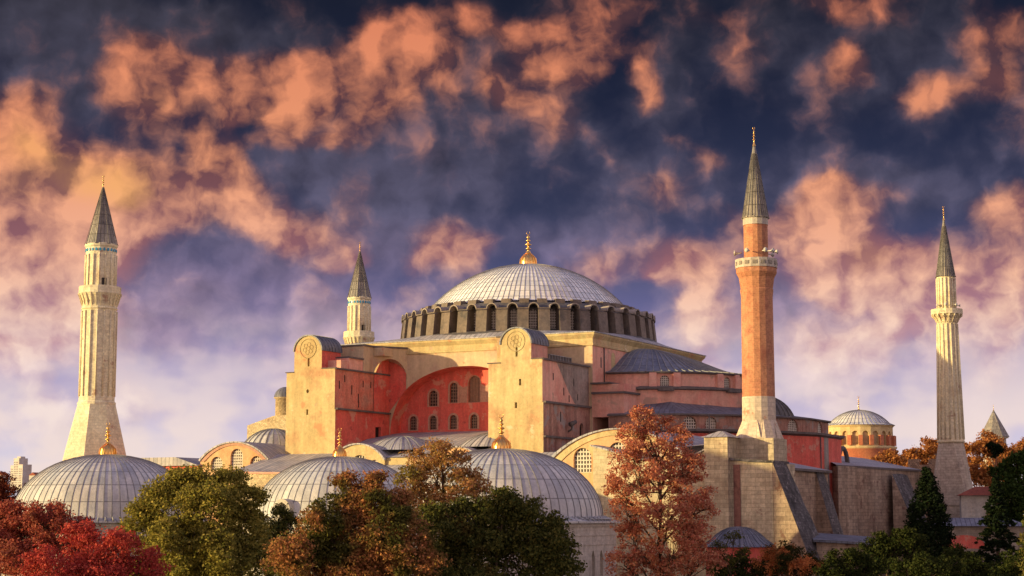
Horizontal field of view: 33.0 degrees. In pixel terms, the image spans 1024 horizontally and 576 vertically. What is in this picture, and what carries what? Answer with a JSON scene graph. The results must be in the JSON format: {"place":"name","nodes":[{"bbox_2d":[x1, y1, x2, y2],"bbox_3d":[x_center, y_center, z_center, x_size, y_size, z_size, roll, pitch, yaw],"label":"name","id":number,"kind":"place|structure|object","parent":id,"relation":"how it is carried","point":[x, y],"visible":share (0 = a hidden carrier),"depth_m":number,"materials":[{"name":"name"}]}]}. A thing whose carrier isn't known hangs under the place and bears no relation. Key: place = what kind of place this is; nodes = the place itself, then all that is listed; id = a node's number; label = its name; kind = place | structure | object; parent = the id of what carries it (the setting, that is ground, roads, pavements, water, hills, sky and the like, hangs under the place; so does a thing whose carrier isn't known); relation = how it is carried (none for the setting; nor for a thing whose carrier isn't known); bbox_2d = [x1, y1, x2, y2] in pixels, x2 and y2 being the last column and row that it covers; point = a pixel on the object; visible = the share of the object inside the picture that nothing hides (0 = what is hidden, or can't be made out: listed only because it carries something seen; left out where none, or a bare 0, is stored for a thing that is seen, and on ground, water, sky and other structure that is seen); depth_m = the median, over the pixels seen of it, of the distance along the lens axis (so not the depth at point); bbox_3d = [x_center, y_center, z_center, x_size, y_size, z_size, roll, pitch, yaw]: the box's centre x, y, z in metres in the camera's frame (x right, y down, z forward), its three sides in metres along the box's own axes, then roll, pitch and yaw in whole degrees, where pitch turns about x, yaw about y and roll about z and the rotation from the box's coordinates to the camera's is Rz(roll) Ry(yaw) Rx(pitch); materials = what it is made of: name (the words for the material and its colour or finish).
{"place":"outdoors","nodes":[
{"label":"outdoors","id":0,"kind":"place"},
{"bbox_2d":[0,0,1023,514],"label":"sky","id":1,"kind":"structure","parent":0,"point":[246,152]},
{"bbox_2d":[828,396,896,463],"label":"domed church","id":2,"kind":"structure","parent":0,"point":[865,433],"depth_m":363.03,"materials":[{"name":"yellow paint"}]},
{"bbox_2d":[908,459,935,517],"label":"rubble tower","id":3,"kind":"structure","parent":0,"point":[914,463],"depth_m":296.24,"materials":[{"name":"stone"}]},
{"bbox_2d":[980,406,1008,465],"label":"pointed tower","id":4,"kind":"structure","parent":0,"point":[994,425],"depth_m":695.73,"materials":[{"name":"grey stone"}]},
{"label":"ground","id":5,"kind":"structure","parent":0,"visible":0},
{"bbox_2d":[0,471,25,502],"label":"maroon tree","id":6,"kind":"object","parent":5,"relation":"on","point":[6,488],"visible":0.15,"depth_m":253.71,"materials":[{"name":"red plant"}]},
{"bbox_2d":[0,497,100,575],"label":"crimson tree","id":7,"kind":"object","parent":5,"relation":"on","point":[35,523],"visible":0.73,"depth_m":115.09,"materials":[{"name":"red plant"}]},
{"bbox_2d":[63,176,125,459],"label":"minaret","id":8,"kind":"object","parent":5,"relation":"on","point":[99,294],"visible":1,"depth_m":259.01,"materials":[{"name":"stone"}]},
{"bbox_2d":[15,519,175,575],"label":"red tree","id":9,"kind":"object","parent":5,"relation":"on","point":[98,559],"visible":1,"depth_m":98.62,"materials":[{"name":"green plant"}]},
{"bbox_2d":[1,422,207,575],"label":"domed tomb","id":10,"kind":"object","parent":5,"relation":"on","point":[103,485],"visible":0.47,"depth_m":195.63,"materials":[{"name":"grey metal"}]},
{"bbox_2d":[116,461,276,575],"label":"green maple","id":11,"kind":"object","parent":5,"relation":"on","point":[196,542],"visible":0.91,"depth_m":109.77,"materials":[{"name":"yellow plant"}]},
{"bbox_2d":[242,502,300,575],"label":"dark shrub","id":12,"kind":"object","parent":5,"relation":"on","point":[285,520],"visible":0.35,"depth_m":128.46,"materials":[{"name":"green plant"}]},
{"bbox_2d":[242,428,410,575],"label":"domed tomb","id":13,"kind":"object","parent":5,"relation":"on","point":[298,487],"visible":0.35,"depth_m":192.54,"materials":[{"name":"grey metal"}]},
{"bbox_2d":[259,468,453,575],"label":"rusty maple","id":14,"kind":"object","parent":5,"relation":"on","point":[366,548],"visible":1,"depth_m":97.83,"materials":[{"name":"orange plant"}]},
{"bbox_2d":[343,242,374,343],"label":"minaret","id":15,"kind":"object","parent":5,"relation":"on","point":[359,315],"visible":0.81,"depth_m":325.31,"materials":[{"name":"stone"}]},
{"bbox_2d":[390,435,496,535],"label":"golden tree","id":16,"kind":"object","parent":5,"relation":"on","point":[417,474],"visible":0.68,"depth_m":136.57,"materials":[{"name":"orange plant"}]},
{"bbox_2d":[403,485,587,575],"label":"dark green tree","id":17,"kind":"object","parent":5,"relation":"on","point":[545,548],"visible":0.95,"depth_m":102.63,"materials":[{"name":"green plant"}]},
{"bbox_2d":[398,414,619,575],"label":"domed tomb","id":18,"kind":"object","parent":5,"relation":"on","point":[566,490],"visible":0.42,"depth_m":167.43,"materials":[{"name":"grey metal"}]},
{"bbox_2d":[142,232,927,575],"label":"domed basilica","id":19,"kind":"structure","parent":5,"relation":"on","point":[570,368],"depth_m":237.35,"materials":[{"name":"beige stone"}]},
{"bbox_2d":[734,127,783,438],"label":"minaret","id":20,"kind":"object","parent":19,"relation":"on","point":[756,268],"visible":1,"depth_m":202.71,"materials":[{"name":"brick"}]},
{"bbox_2d":[600,402,728,575],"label":"orange tree","id":21,"kind":"object","parent":5,"relation":"on","point":[634,528],"visible":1,"depth_m":146.30,"materials":[{"name":"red plant"}]},
{"bbox_2d":[708,530,751,575],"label":"sapling","id":22,"kind":"object","parent":5,"relation":"on","point":[744,550],"visible":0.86,"depth_m":148.10,"materials":[{"name":"green plant"}]},
{"bbox_2d":[704,549,766,575],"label":"bush","id":23,"kind":"object","parent":5,"relation":"on","point":[739,568],"visible":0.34,"depth_m":153.13,"materials":[{"name":"green plant"}]},
{"bbox_2d":[703,526,776,575],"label":"lead cupola","id":24,"kind":"object","parent":5,"relation":"on","point":[755,541],"visible":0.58,"depth_m":178.73,"materials":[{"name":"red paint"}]},
{"bbox_2d":[749,540,823,575],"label":"tree","id":25,"kind":"object","parent":5,"relation":"on","point":[786,559],"visible":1,"depth_m":147.63,"materials":[{"name":"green plant"}]},
{"bbox_2d":[813,533,875,569],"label":"stone annexe","id":26,"kind":"structure","parent":5,"relation":"on","point":[825,543],"depth_m":195.08,"materials":[{"name":"beige stone"}]},
{"bbox_2d":[812,546,886,575],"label":"bush","id":27,"kind":"object","parent":5,"relation":"on","point":[862,563],"visible":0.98,"depth_m":163.02,"materials":[{"name":"green plant"}]},
{"bbox_2d":[866,448,906,465],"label":"autumn tree","id":28,"kind":"object","parent":5,"relation":"on","point":[891,456],"visible":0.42,"depth_m":316.91,"materials":[{"name":"orange plant"}]},
{"bbox_2d":[853,526,931,575],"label":"bush","id":29,"kind":"object","parent":5,"relation":"on","point":[883,548],"visible":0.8,"depth_m":169.80,"materials":[{"name":"green plant"}]},
{"bbox_2d":[901,435,937,466],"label":"autumn tree","id":30,"kind":"object","parent":5,"relation":"on","point":[927,452],"visible":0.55,"depth_m":337.37,"materials":[{"name":"orange plant"}]},
{"bbox_2d":[886,551,966,575],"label":"bush","id":31,"kind":"object","parent":5,"relation":"on","point":[920,564],"visible":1,"depth_m":133.04,"materials":[{"name":"green plant"}]},
{"bbox_2d":[903,466,956,571],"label":"cypress","id":32,"kind":"object","parent":5,"relation":"on","point":[931,503],"visible":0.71,"depth_m":187.27,"materials":[{"name":"green plant"}]},
{"bbox_2d":[931,206,972,517],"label":"minaret","id":33,"kind":"object","parent":5,"relation":"on","point":[952,473],"visible":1,"depth_m":267.16,"materials":[{"name":"stone"}]},
{"bbox_2d":[935,542,968,560],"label":"bush","id":34,"kind":"object","parent":5,"relation":"on","point":[957,551],"visible":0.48,"depth_m":157.57,"materials":[{"name":"green plant"}]},
{"bbox_2d":[936,550,1007,575],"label":"bush","id":35,"kind":"object","parent":5,"relation":"on","point":[972,562],"visible":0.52,"depth_m":147.87,"materials":[{"name":"green plant"}]},
{"bbox_2d":[935,518,1023,573],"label":"gatehouse","id":36,"kind":"object","parent":5,"relation":"on","point":[966,530],"visible":0.15,"depth_m":232.64,"materials":[{"name":"red plaster"},{"name":"lead"}]},
{"bbox_2d":[957,486,1022,517],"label":"town house","id":37,"kind":"structure","parent":5,"relation":"on","point":[973,500],"depth_m":250.58,"materials":[{"name":"beige tile"}]},
{"bbox_2d":[964,429,1017,486],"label":"autumn tree","id":38,"kind":"object","parent":5,"relation":"on","point":[978,467],"visible":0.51,"depth_m":326.69,"materials":[{"name":"orange plant"}]},
{"bbox_2d":[984,441,1005,466],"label":"pine","id":39,"kind":"object","parent":5,"relation":"on","point":[996,450],"visible":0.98,"depth_m":288.47,"materials":[{"name":"green plant"}]},
{"bbox_2d":[972,475,1021,569],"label":"spruce","id":40,"kind":"object","parent":5,"relation":"on","point":[996,515],"visible":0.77,"depth_m":197.51,"materials":[{"name":"green plant"}]},
{"bbox_2d":[985,448,1023,521],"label":"stone pine","id":41,"kind":"object","parent":5,"relation":"on","point":[1010,469],"visible":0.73,"depth_m":247.35,"materials":[{"name":"green plant"}]},
{"bbox_2d":[988,544,1023,575],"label":"bush","id":42,"kind":"object","parent":5,"relation":"on","point":[1006,569],"visible":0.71,"depth_m":137.10,"materials":[{"name":"green plant"}]},
{"bbox_2d":[1010,437,1023,450],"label":"autumn tree","id":43,"kind":"object","parent":5,"relation":"on","point":[1020,445],"visible":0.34,"depth_m":356.30,"materials":[{"name":"orange plant"}]},
{"bbox_2d":[1011,511,1023,575],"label":"tree","id":44,"kind":"object","parent":5,"relation":"on","point":[1021,538],"visible":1,"depth_m":118.75,"materials":[{"name":"green plant"}]},
{"bbox_3d":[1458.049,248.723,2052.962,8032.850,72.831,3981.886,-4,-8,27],"label":"hills","id":45,"kind":"structure","parent":0,"visible":0},
{"bbox_2d":[10,456,31,490],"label":"tower block","id":46,"kind":"structure","parent":45,"relation":"on","point":[21,469],"depth_m":2480.72,"materials":[{"name":"concrete"}]},
{"bbox_2d":[29,472,37,479],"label":"hill house","id":47,"kind":"structure","parent":45,"relation":"on","point":[32,474],"depth_m":2283.64,"materials":[{"name":"white tile"}]}
]}

